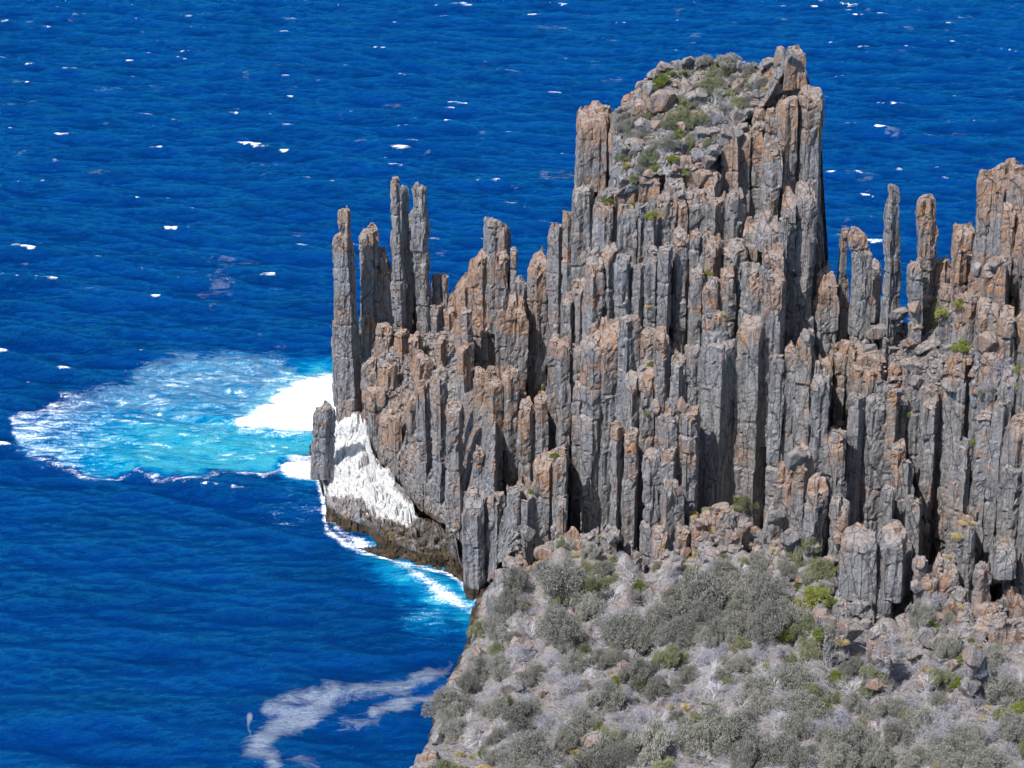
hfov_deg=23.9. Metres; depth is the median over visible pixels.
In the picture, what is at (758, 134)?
rock pinnacle
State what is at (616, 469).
rock pinnacle
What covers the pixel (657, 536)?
boulder
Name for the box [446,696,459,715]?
boulder
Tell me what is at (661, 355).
rock pinnacle
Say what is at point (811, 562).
shrub
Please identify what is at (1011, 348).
rock pinnacle
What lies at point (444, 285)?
rock pinnacle
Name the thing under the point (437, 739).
boulder
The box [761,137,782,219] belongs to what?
rock pinnacle
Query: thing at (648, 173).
boulder
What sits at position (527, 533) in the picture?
boulder
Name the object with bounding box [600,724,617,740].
shrub
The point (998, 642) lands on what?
shrub
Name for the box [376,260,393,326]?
rock pinnacle
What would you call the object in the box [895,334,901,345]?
boulder
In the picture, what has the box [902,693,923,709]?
dry bush
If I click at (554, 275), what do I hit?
rock pinnacle
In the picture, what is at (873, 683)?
boulder
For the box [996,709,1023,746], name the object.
shrub
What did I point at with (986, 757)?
shrub
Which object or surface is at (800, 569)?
boulder
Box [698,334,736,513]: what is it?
rock pinnacle
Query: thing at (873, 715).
shrub
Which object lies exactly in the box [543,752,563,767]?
dead bush
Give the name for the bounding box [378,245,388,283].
rock pinnacle
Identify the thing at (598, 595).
shrub
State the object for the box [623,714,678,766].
shrub
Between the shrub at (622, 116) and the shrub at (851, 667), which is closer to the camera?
the shrub at (851, 667)
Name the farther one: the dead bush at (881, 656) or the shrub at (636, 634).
the shrub at (636, 634)
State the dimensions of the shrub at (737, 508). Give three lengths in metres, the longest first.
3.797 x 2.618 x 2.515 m
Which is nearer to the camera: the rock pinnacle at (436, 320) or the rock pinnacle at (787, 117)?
the rock pinnacle at (787, 117)
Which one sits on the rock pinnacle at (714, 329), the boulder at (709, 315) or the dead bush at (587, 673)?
the boulder at (709, 315)
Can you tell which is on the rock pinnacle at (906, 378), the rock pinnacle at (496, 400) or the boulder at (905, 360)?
the boulder at (905, 360)
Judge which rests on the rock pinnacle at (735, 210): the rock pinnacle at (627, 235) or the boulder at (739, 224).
the boulder at (739, 224)
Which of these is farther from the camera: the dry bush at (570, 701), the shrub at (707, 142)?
the shrub at (707, 142)
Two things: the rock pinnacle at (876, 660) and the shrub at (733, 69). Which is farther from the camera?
the shrub at (733, 69)
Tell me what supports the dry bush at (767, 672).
on the hillside
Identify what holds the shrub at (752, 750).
on the hillside
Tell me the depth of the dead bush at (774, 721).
443.84 m
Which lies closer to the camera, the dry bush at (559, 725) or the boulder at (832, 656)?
the dry bush at (559, 725)
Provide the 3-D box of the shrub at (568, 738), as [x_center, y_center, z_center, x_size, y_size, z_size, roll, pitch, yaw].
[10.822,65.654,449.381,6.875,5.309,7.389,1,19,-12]
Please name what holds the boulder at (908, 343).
on the cliff ground
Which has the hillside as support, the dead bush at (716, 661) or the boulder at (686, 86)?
the dead bush at (716, 661)
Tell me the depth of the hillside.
471.47 m
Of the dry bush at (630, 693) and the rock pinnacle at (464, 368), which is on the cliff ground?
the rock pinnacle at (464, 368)
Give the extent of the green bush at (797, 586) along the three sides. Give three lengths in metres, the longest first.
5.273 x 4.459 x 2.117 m
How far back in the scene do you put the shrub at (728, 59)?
567.72 m
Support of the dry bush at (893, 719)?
on the hillside
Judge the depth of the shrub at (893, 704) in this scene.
443.75 m
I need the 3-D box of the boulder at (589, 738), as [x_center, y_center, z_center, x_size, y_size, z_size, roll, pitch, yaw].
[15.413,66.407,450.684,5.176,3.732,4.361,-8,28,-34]
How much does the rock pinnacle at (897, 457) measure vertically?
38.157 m
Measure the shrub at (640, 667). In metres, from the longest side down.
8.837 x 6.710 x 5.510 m
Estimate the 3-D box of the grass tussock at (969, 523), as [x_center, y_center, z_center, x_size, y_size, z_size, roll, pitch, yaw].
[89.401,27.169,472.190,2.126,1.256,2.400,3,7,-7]
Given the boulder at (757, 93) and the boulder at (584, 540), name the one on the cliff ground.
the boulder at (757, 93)
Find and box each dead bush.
[459,722,490,749]
[462,708,480,724]
[486,683,514,699]
[505,655,530,672]
[506,617,541,638]
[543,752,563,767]
[579,667,596,679]
[580,626,601,643]
[602,578,625,605]
[616,557,637,575]
[632,707,668,733]
[648,569,665,585]
[685,750,716,767]
[687,642,718,668]
[697,670,721,695]
[700,85,723,109]
[700,657,729,692]
[705,680,730,706]
[727,690,748,712]
[729,560,747,580]
[756,708,792,736]
[819,659,837,670]
[832,675,862,694]
[861,718,886,743]
[871,647,891,661]
[879,684,898,698]
[918,675,943,705]
[946,623,971,640]
[997,643,1023,655]
[1017,667,1023,698]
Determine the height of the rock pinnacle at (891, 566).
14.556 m
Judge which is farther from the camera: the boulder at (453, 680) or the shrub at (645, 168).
the shrub at (645, 168)
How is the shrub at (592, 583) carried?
on the hillside
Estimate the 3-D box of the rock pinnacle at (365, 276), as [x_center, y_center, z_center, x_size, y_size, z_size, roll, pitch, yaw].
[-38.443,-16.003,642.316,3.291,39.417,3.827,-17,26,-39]
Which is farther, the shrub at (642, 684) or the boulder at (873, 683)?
the shrub at (642, 684)
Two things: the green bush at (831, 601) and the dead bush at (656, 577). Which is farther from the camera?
the dead bush at (656, 577)
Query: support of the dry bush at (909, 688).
on the hillside
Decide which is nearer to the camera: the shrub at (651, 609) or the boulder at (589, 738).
the boulder at (589, 738)
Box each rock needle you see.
[310,400,335,479]
[331,336,338,418]
[332,205,361,421]
[390,176,407,340]
[400,184,413,334]
[410,182,431,334]
[848,226,872,343]
[878,183,900,368]
[906,260,923,357]
[915,193,938,335]
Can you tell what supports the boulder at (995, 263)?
on the rock pinnacle at (1000, 287)
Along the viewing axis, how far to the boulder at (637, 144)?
556.73 m
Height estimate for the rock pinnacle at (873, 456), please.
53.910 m
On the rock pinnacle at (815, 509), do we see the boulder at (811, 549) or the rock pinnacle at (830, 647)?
the boulder at (811, 549)
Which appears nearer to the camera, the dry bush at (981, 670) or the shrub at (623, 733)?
the dry bush at (981, 670)
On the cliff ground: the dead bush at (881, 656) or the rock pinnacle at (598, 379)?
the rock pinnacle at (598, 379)
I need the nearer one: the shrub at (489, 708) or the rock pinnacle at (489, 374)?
the shrub at (489, 708)
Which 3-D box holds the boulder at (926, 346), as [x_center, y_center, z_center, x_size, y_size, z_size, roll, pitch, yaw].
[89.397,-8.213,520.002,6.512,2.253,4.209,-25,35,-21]
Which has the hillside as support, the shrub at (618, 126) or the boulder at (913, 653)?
the boulder at (913, 653)
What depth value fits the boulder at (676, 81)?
564.98 m
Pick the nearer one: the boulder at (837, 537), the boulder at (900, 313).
the boulder at (837, 537)
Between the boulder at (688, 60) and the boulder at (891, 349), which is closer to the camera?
the boulder at (891, 349)
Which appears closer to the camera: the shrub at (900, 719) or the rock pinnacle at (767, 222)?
the shrub at (900, 719)
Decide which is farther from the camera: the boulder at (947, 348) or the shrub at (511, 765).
the boulder at (947, 348)
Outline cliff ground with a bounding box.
[309,60,1023,633]
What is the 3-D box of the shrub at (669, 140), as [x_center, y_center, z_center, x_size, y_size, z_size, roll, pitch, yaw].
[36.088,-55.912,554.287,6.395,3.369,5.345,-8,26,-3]
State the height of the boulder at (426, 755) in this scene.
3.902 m
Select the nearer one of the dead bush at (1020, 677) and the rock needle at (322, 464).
the dead bush at (1020, 677)
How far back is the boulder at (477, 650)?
512.57 m
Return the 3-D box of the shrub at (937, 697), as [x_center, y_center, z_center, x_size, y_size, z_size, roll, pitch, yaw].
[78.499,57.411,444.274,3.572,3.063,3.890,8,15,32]
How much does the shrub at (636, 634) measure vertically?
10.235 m
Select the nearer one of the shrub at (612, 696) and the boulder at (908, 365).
the shrub at (612, 696)
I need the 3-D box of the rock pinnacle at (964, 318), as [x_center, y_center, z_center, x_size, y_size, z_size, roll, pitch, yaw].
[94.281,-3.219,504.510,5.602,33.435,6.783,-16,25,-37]
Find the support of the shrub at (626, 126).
on the cliff ground
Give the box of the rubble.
[364,47,1023,677]
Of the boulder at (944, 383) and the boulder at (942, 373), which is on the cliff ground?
the boulder at (942, 373)
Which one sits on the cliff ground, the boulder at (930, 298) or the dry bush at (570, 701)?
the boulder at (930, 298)
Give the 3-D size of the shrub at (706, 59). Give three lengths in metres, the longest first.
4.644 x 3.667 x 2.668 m
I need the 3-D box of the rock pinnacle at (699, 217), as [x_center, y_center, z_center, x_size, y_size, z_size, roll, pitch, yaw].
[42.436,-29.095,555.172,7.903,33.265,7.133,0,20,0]
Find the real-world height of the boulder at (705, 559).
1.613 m
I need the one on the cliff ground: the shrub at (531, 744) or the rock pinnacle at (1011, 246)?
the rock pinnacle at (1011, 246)
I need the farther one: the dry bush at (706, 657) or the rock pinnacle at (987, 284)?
the rock pinnacle at (987, 284)
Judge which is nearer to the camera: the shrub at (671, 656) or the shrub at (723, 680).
the shrub at (723, 680)
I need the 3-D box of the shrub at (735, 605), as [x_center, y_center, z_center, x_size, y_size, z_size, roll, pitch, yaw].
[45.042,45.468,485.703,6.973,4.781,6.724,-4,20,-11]
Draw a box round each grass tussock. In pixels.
[454,750,465,756]
[475,764,491,767]
[568,749,580,757]
[571,552,579,558]
[680,703,688,712]
[687,510,699,515]
[834,639,849,645]
[922,665,931,673]
[951,532,963,540]
[957,520,966,525]
[967,521,976,525]
[979,705,993,710]
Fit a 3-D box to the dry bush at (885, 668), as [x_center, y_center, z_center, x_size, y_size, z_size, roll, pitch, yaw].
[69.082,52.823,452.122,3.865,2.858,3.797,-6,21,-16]
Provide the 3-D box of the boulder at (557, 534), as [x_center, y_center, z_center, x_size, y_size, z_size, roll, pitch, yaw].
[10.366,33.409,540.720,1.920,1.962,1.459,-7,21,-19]
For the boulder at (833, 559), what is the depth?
493.35 m
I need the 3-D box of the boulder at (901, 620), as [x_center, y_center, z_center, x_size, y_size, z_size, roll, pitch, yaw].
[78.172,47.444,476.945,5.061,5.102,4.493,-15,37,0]
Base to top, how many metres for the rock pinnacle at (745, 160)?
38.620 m
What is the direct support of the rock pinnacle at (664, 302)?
on the cliff ground
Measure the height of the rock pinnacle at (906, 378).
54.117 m
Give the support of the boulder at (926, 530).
on the cliff ground
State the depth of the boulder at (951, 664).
453.71 m
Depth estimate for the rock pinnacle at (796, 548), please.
498.75 m
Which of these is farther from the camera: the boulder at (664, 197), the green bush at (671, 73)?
the green bush at (671, 73)
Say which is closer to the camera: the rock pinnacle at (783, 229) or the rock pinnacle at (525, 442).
the rock pinnacle at (783, 229)
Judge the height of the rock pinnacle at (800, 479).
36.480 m
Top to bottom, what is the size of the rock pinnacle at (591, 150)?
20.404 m
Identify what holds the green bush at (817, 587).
on the hillside
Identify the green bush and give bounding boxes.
[478,746,484,758]
[535,385,546,390]
[549,453,563,458]
[593,720,602,729]
[601,194,614,203]
[606,573,617,582]
[611,673,621,683]
[632,579,647,590]
[643,211,660,219]
[649,164,661,171]
[652,73,675,86]
[666,71,679,76]
[666,155,679,161]
[673,128,685,139]
[680,169,689,175]
[704,270,712,277]
[762,663,773,671]
[777,629,794,642]
[791,583,801,593]
[793,586,831,609]
[802,585,826,602]
[812,625,828,641]
[815,701,832,715]
[826,597,837,606]
[828,669,846,687]
[884,759,897,767]
[927,618,939,627]
[934,306,948,317]
[947,675,961,689]
[951,338,970,351]
[952,298,964,307]
[956,653,962,665]
[967,638,974,644]
[968,438,975,445]
[1009,700,1023,713]
[1014,365,1022,373]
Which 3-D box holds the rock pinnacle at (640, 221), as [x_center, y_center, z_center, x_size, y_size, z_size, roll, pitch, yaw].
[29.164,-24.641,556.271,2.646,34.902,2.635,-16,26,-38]
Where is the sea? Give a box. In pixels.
[0,0,1023,767]
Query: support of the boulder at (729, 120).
on the cliff ground
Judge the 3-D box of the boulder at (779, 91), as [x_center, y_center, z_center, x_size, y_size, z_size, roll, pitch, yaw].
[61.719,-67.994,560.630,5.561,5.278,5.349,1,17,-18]
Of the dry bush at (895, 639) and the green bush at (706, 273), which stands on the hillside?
the dry bush at (895, 639)
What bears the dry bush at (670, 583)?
on the hillside
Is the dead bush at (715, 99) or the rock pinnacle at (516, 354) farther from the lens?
the rock pinnacle at (516, 354)
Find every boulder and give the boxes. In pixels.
[409,759,438,767]
[420,750,439,761]
[429,733,442,744]
[434,724,445,739]
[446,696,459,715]
[449,674,462,687]
[472,646,486,662]
[486,583,505,616]
[489,568,502,578]
[494,571,506,587]
[500,675,523,694]
[502,556,520,567]
[508,636,533,655]
[512,663,532,675]
[520,524,535,541]
[526,565,533,573]
[533,543,552,560]
[538,687,547,696]
[548,541,556,550]
[550,524,555,534]
[555,530,559,537]
[560,531,566,537]
[564,537,576,547]
[576,536,589,550]
[580,729,604,748]
[586,534,593,540]
[590,530,596,537]
[601,553,613,559]
[606,530,622,544]
[609,167,626,178]
[615,138,629,159]
[616,174,629,188]
[617,660,631,670]
[623,138,630,144]
[623,182,638,195]
[630,137,645,151]
[631,98,648,115]
[634,88,648,100]
[634,117,651,131]
[635,80,654,88]
[638,364,645,370]
[639,587,654,606]
[641,82,657,94]
[642,169,654,177]
[644,578,654,587]
[646,70,658,78]
[646,89,676,114]
[651,120,660,130]
[651,398,659,414]
[653,68,661,78]
[653,558,662,565]
[654,534,660,539]
[656,61,673,70]
[659,192,670,202]
[659,553,668,559]
[664,398,669,412]
[667,489,673,500]
[668,408,676,414]
[669,561,684,573]
[670,164,680,171]
[671,189,685,199]
[672,79,681,87]
[672,121,686,132]
[673,60,681,70]
[674,575,685,587]
[677,396,687,413]
[679,80,694,93]
[679,138,688,150]
[679,155,692,167]
[679,546,690,556]
[682,56,694,64]
[683,168,712,188]
[683,557,693,569]
[684,87,707,107]
[685,191,693,199]
[687,659,700,671]
[687,702,702,712]
[691,148,705,160]
[692,110,708,125]
[693,518,708,527]
[695,126,709,139]
[695,707,707,715]
[700,510,711,525]
[701,154,715,168]
[702,557,707,563]
[703,541,714,545]
[705,108,723,118]
[705,144,721,155]
[705,313,717,317]
[706,126,719,134]
[708,533,718,541]
[710,59,718,65]
[710,502,729,510]
[716,134,728,146]
[717,545,726,553]
[719,124,734,140]
[722,116,732,125]
[724,78,730,87]
[726,544,736,553]
[729,510,739,518]
[730,532,739,539]
[730,672,745,682]
[731,78,747,93]
[731,126,743,138]
[732,105,746,122]
[732,546,740,553]
[736,60,745,69]
[737,122,749,131]
[737,221,741,228]
[740,521,752,530]
[743,108,754,116]
[745,63,757,67]
[746,540,754,549]
[748,73,763,91]
[749,101,757,107]
[752,89,766,97]
[752,526,760,532]
[752,545,762,552]
[754,108,765,120]
[757,530,767,541]
[758,63,765,70]
[761,57,773,67]
[763,554,773,563]
[765,99,775,107]
[767,509,784,524]
[772,79,789,99]
[774,46,786,67]
[779,527,803,550]
[782,548,790,560]
[783,572,794,581]
[784,48,800,65]
[784,447,806,469]
[795,574,803,583]
[798,566,804,573]
[800,328,814,347]
[803,542,820,553]
[814,608,831,624]
[817,614,836,625]
[818,579,833,592]
[821,554,838,565]
[828,653,836,662]
[833,531,842,543]
[834,650,848,662]
[839,618,864,642]
[846,599,869,615]
[849,651,856,659]
[856,350,886,366]
[858,607,873,618]
[858,720,879,733]
[860,618,872,629]
[864,344,877,351]
[864,677,892,690]
[865,323,885,339]
[866,623,886,639]
[882,385,891,397]
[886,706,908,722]
[887,345,898,353]
[887,375,898,382]
[888,307,907,319]
[889,388,895,396]
[891,363,902,375]
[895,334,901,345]
[895,388,904,396]
[895,613,911,630]
[895,694,910,703]
[897,326,902,334]
[902,338,916,348]
[902,357,911,366]
[904,360,918,371]
[905,646,926,659]
[907,300,921,314]
[910,375,922,388]
[910,579,923,592]
[910,636,924,648]
[912,678,934,691]
[913,336,940,354]
[914,556,925,569]
[916,627,948,648]
[923,302,930,310]
[923,523,929,536]
[924,294,934,301]
[929,612,944,621]
[929,633,946,646]
[931,375,939,383]
[933,655,948,665]
[936,368,947,379]
[939,599,959,617]
[941,377,949,389]
[941,658,962,672]
[942,344,951,352]
[943,633,958,643]
[946,377,956,392]
[952,688,960,701]
[960,676,980,697]
[962,644,985,666]
[963,353,972,357]
[965,357,973,365]
[966,254,972,264]
[968,368,974,377]
[968,616,991,641]
[969,348,974,354]
[969,379,974,387]
[970,387,977,396]
[971,262,981,275]
[972,601,992,618]
[973,329,997,352]
[977,613,991,621]
[988,256,1004,270]
[1006,628,1022,647]
[1009,616,1023,625]
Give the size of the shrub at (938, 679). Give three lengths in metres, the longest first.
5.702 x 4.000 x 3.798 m
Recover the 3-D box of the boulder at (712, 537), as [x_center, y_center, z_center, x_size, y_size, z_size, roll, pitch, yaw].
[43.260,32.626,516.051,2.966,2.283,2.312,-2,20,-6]
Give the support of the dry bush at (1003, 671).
on the hillside
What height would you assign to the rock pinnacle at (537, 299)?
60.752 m
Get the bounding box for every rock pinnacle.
[359,228,374,333]
[360,258,375,322]
[360,312,375,366]
[360,355,376,424]
[365,383,385,457]
[367,222,379,334]
[375,322,393,364]
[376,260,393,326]
[377,359,397,399]
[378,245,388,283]
[379,407,393,467]
[388,414,401,482]
[390,214,415,322]
[394,324,409,364]
[405,393,415,437]
[408,331,422,368]
[412,290,414,333]
[412,350,432,382]
[415,379,432,517]
[429,298,444,334]
[430,363,447,528]
[431,274,441,303]
[435,335,447,366]
[441,274,448,307]
[443,306,456,335]
[444,400,465,544]
[447,272,468,316]
[453,318,459,350]
[457,340,471,399]
[459,306,473,388]
[461,485,485,599]
[468,247,495,378]
[471,445,484,487]
[473,366,485,420]
[483,217,510,333]
[484,365,501,417]
[484,491,506,583]
[489,379,503,491]
[495,249,509,377]
[501,365,519,496]
[505,292,528,401]
[506,485,521,556]
[510,248,517,292]
[514,275,528,396]
[515,553,536,567]
[516,396,534,481]
[517,474,530,499]
[519,494,534,565]
[527,246,547,404]
[531,447,553,561]
[534,390,548,458]
[545,222,562,395]
[546,332,561,450]
[551,444,567,540]
[554,336,582,531]
[555,496,564,538]
[560,211,571,331]
[560,277,585,350]
[567,526,582,550]
[571,180,594,287]
[574,100,611,191]
[578,314,620,533]
[579,241,618,345]
[579,522,616,555]
[592,197,614,252]
[608,126,612,185]
[609,420,624,554]
[612,193,637,243]
[613,253,644,326]
[614,313,655,421]
[616,204,637,264]
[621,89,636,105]
[621,427,639,556]
[622,356,654,551]
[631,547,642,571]
[635,203,645,263]
[638,175,659,223]
[639,446,676,573]
[642,217,656,264]
[643,245,657,328]
[649,524,668,573]
[653,325,670,448]
[655,198,676,249]
[656,243,673,335]
[657,412,676,524]
[661,479,684,550]
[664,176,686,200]
[669,340,700,446]
[670,224,689,353]
[674,524,689,559]
[675,197,687,231]
[676,405,700,512]
[685,184,714,237]
[686,169,721,197]
[687,228,702,333]
[687,263,703,346]
[690,517,711,556]
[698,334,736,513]
[699,229,724,277]
[700,263,735,346]
[702,310,728,342]
[710,191,725,239]
[711,507,736,547]
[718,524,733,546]
[720,138,740,198]
[723,237,747,338]
[724,187,745,240]
[730,314,765,550]
[733,514,749,552]
[738,261,760,326]
[739,125,751,215]
[743,216,761,263]
[747,269,762,315]
[750,115,764,219]
[756,209,779,251]
[759,107,777,213]
[759,263,785,446]
[760,242,783,314]
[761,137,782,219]
[763,355,785,519]
[763,501,782,551]
[770,537,784,553]
[773,461,792,531]
[777,95,798,199]
[778,179,817,346]
[779,217,788,345]
[781,341,796,460]
[783,45,806,90]
[789,442,814,527]
[791,521,802,568]
[792,327,814,448]
[795,84,824,211]
[802,472,828,565]
[809,360,831,476]
[813,260,838,359]
[818,339,850,429]
[820,630,849,669]
[822,426,846,522]
[827,493,851,596]
[831,590,861,621]
[836,274,848,342]
[837,228,847,341]
[837,522,877,603]
[844,335,864,429]
[845,392,865,525]
[850,362,881,396]
[850,363,884,393]
[859,394,885,534]
[863,633,890,700]
[869,258,881,347]
[870,587,893,623]
[874,380,907,450]
[876,521,907,602]
[877,393,899,530]
[883,484,895,525]
[885,352,903,387]
[888,519,912,619]
[891,438,906,519]
[896,459,913,526]
[902,355,917,458]
[905,494,922,612]
[908,362,925,474]
[912,556,927,610]
[914,385,946,564]
[918,358,946,454]
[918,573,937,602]
[932,552,959,602]
[933,257,951,303]
[935,350,973,540]
[936,280,952,348]
[944,437,972,556]
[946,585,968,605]
[948,222,975,343]
[950,291,978,354]
[955,246,967,297]
[955,512,975,601]
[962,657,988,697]
[967,263,981,297]
[967,406,991,564]
[968,169,993,287]
[968,297,1000,445]
[971,561,991,608]
[976,344,1004,414]
[980,262,995,301]
[981,397,1011,598]
[986,158,1018,261]
[987,611,1006,645]
[988,531,1017,579]
[991,585,1023,619]
[993,255,1007,309]
[994,419,1023,599]
[996,413,1023,585]
[997,304,1023,366]
[997,365,1018,417]
[998,201,1023,315]
[1006,163,1023,304]
[1014,368,1023,414]
[1016,441,1023,564]
[1016,482,1023,594]
[1020,259,1023,309]
[1021,287,1023,310]
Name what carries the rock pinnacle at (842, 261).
on the cliff ground
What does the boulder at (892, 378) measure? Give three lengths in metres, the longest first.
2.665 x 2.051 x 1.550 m
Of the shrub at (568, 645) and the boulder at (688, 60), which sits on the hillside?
the shrub at (568, 645)
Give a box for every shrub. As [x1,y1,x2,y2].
[421,685,478,717]
[422,758,468,767]
[433,716,470,745]
[435,705,460,723]
[457,672,480,697]
[462,653,491,683]
[466,619,488,637]
[473,693,508,720]
[480,612,510,640]
[480,726,504,748]
[480,748,507,765]
[486,641,504,657]
[486,652,512,679]
[488,583,522,618]
[495,696,544,738]
[495,726,563,767]
[499,565,529,591]
[501,693,515,705]
[502,629,524,645]
[503,760,525,767]
[515,671,534,687]
[516,596,539,614]
[522,660,551,684]
[531,554,589,606]
[532,600,586,647]
[548,592,570,605]
[552,722,584,754]
[555,538,566,548]
[556,635,574,653]
[559,647,589,678]
[561,728,623,767]
[563,588,581,607]
[568,705,600,732]
[571,541,577,549]
[574,571,609,596]
[574,591,609,625]
[575,642,592,655]
[575,725,589,737]
[578,542,601,559]
[580,559,599,576]
[580,679,590,691]
[584,679,628,715]
[585,648,609,670]
[587,591,602,601]
[593,560,614,576]
[599,612,622,644]
[599,740,643,767]
[600,609,662,653]
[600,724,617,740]
[605,649,629,665]
[609,556,618,562]
[609,636,622,650]
[613,121,630,132]
[613,154,631,160]
[614,111,631,124]
[615,726,640,742]
[616,652,655,688]
[619,119,631,130]
[623,115,643,125]
[623,129,647,138]
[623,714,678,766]
[627,174,638,183]
[628,151,637,156]
[630,588,643,600]
[631,675,649,691]
[634,161,646,170]
[637,112,653,119]
[637,148,659,163]
[638,165,649,173]
[639,674,681,700]
[643,602,661,631]
[647,139,660,149]
[650,641,690,668]
[650,755,675,767]
[651,114,664,121]
[651,613,701,649]
[652,562,660,574]
[653,596,691,623]
[656,131,684,149]
[659,589,674,601]
[660,116,677,129]
[663,584,682,600]
[665,707,684,724]
[666,105,689,121]
[673,95,690,105]
[673,720,730,765]
[674,565,729,620]
[675,663,698,685]
[675,714,712,757]
[676,115,694,128]
[680,101,693,107]
[683,95,705,106]
[684,599,722,630]
[685,112,698,123]
[685,569,734,608]
[686,107,711,126]
[686,135,694,146]
[688,711,704,723]
[691,621,704,635]
[693,83,707,92]
[693,626,722,646]
[694,54,713,66]
[697,77,724,95]
[700,701,757,751]
[701,506,716,513]
[702,138,711,147]
[705,612,725,636]
[706,65,716,75]
[707,555,743,581]
[708,66,730,81]
[708,101,727,109]
[709,609,751,645]
[709,655,728,665]
[713,656,749,679]
[714,52,741,68]
[714,68,723,76]
[715,675,734,684]
[717,85,738,96]
[717,553,728,560]
[719,568,763,605]
[721,598,751,619]
[724,65,736,72]
[727,728,780,767]
[728,74,745,84]
[728,96,743,107]
[729,634,750,652]
[729,763,749,767]
[732,495,758,510]
[732,505,741,512]
[732,673,779,702]
[734,652,754,671]
[737,556,749,565]
[737,709,756,724]
[738,95,753,107]
[739,613,754,623]
[741,61,759,75]
[743,571,795,625]
[743,691,778,716]
[744,74,750,86]
[746,598,790,645]
[747,556,774,575]
[748,549,765,565]
[753,76,767,87]
[753,594,809,629]
[754,759,770,767]
[765,729,813,767]
[766,660,819,692]
[772,688,839,723]
[775,558,797,578]
[780,653,802,664]
[781,709,815,744]
[787,611,816,640]
[788,548,804,567]
[797,636,822,660]
[799,566,812,583]
[801,537,822,553]
[802,742,819,755]
[803,682,828,707]
[806,556,835,580]
[806,561,833,580]
[813,724,838,748]
[816,739,858,767]
[817,581,834,592]
[820,619,841,637]
[823,720,874,766]
[828,689,843,705]
[838,655,861,678]
[839,690,863,711]
[852,715,867,733]
[856,654,865,672]
[857,680,877,697]
[858,665,884,679]
[859,702,894,722]
[861,735,897,767]
[873,719,915,750]
[874,694,912,717]
[876,675,895,692]
[893,742,934,767]
[896,705,912,719]
[899,717,911,728]
[905,597,939,628]
[905,705,942,737]
[922,308,937,328]
[922,730,972,767]
[927,667,950,688]
[928,296,939,324]
[929,689,948,707]
[930,633,964,658]
[936,756,969,767]
[940,668,958,690]
[941,610,956,629]
[946,721,987,754]
[947,742,1019,767]
[979,674,1023,708]
[982,641,1006,675]
[989,640,1001,652]
[991,706,1021,722]
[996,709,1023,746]
[1016,738,1023,755]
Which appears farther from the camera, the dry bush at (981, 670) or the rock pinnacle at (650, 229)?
the rock pinnacle at (650, 229)
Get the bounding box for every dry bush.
[465,697,485,709]
[480,685,500,700]
[504,728,520,746]
[508,639,536,659]
[516,693,541,704]
[522,592,534,600]
[528,606,539,615]
[529,711,560,730]
[536,652,563,669]
[544,667,565,684]
[550,692,560,699]
[552,719,574,733]
[556,674,584,694]
[556,695,585,710]
[594,675,610,691]
[598,610,627,623]
[612,713,623,722]
[617,686,638,705]
[619,719,643,737]
[626,606,646,622]
[628,168,637,173]
[628,702,655,722]
[646,657,659,677]
[661,580,674,587]
[664,566,682,580]
[664,721,686,735]
[669,553,680,561]
[670,692,678,700]
[683,685,701,701]
[691,645,717,668]
[699,120,711,128]
[705,112,726,125]
[705,559,718,571]
[712,642,728,657]
[717,750,732,759]
[718,96,733,109]
[723,683,736,694]
[724,685,748,698]
[747,641,776,660]
[760,660,781,679]
[764,763,787,767]
[770,690,798,705]
[771,646,791,658]
[804,715,838,733]
[825,705,858,730]
[874,664,890,674]
[882,717,900,733]
[889,631,897,645]
[889,664,904,681]
[891,644,904,659]
[895,660,916,680]
[901,680,913,691]
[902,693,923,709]
[916,726,945,744]
[923,713,956,745]
[924,590,951,606]
[934,327,947,334]
[938,699,968,719]
[967,693,985,710]
[972,715,1014,745]
[975,665,987,678]
[976,379,1000,397]
[987,357,1014,375]
[991,661,1017,677]
[996,742,1023,760]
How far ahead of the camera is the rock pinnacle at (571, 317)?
571.43 m
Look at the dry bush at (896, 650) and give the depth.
463.41 m
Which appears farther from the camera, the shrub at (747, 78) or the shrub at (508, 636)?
the shrub at (747, 78)
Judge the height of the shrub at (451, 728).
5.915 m
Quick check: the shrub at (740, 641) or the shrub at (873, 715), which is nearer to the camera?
the shrub at (873, 715)
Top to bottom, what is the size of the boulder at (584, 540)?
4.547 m
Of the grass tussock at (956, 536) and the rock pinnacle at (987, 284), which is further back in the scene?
the rock pinnacle at (987, 284)
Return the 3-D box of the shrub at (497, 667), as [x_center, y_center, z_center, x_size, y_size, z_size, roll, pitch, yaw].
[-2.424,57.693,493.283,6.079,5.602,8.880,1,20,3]
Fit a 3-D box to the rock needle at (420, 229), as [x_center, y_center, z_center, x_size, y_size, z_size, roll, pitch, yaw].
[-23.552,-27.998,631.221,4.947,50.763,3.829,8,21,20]
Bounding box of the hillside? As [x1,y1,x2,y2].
[414,538,1023,767]
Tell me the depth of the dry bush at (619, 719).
459.37 m
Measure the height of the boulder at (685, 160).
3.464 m
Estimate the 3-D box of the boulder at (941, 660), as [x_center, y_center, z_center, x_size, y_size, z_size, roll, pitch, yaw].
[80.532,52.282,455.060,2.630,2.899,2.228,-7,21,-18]
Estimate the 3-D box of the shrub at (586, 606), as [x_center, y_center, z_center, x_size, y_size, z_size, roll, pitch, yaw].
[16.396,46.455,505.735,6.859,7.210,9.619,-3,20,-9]
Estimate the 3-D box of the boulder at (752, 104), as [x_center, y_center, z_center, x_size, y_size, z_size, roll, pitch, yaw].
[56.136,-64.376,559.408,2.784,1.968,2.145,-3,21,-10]
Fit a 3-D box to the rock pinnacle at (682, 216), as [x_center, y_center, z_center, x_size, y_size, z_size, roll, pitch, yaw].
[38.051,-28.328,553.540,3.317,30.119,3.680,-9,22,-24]

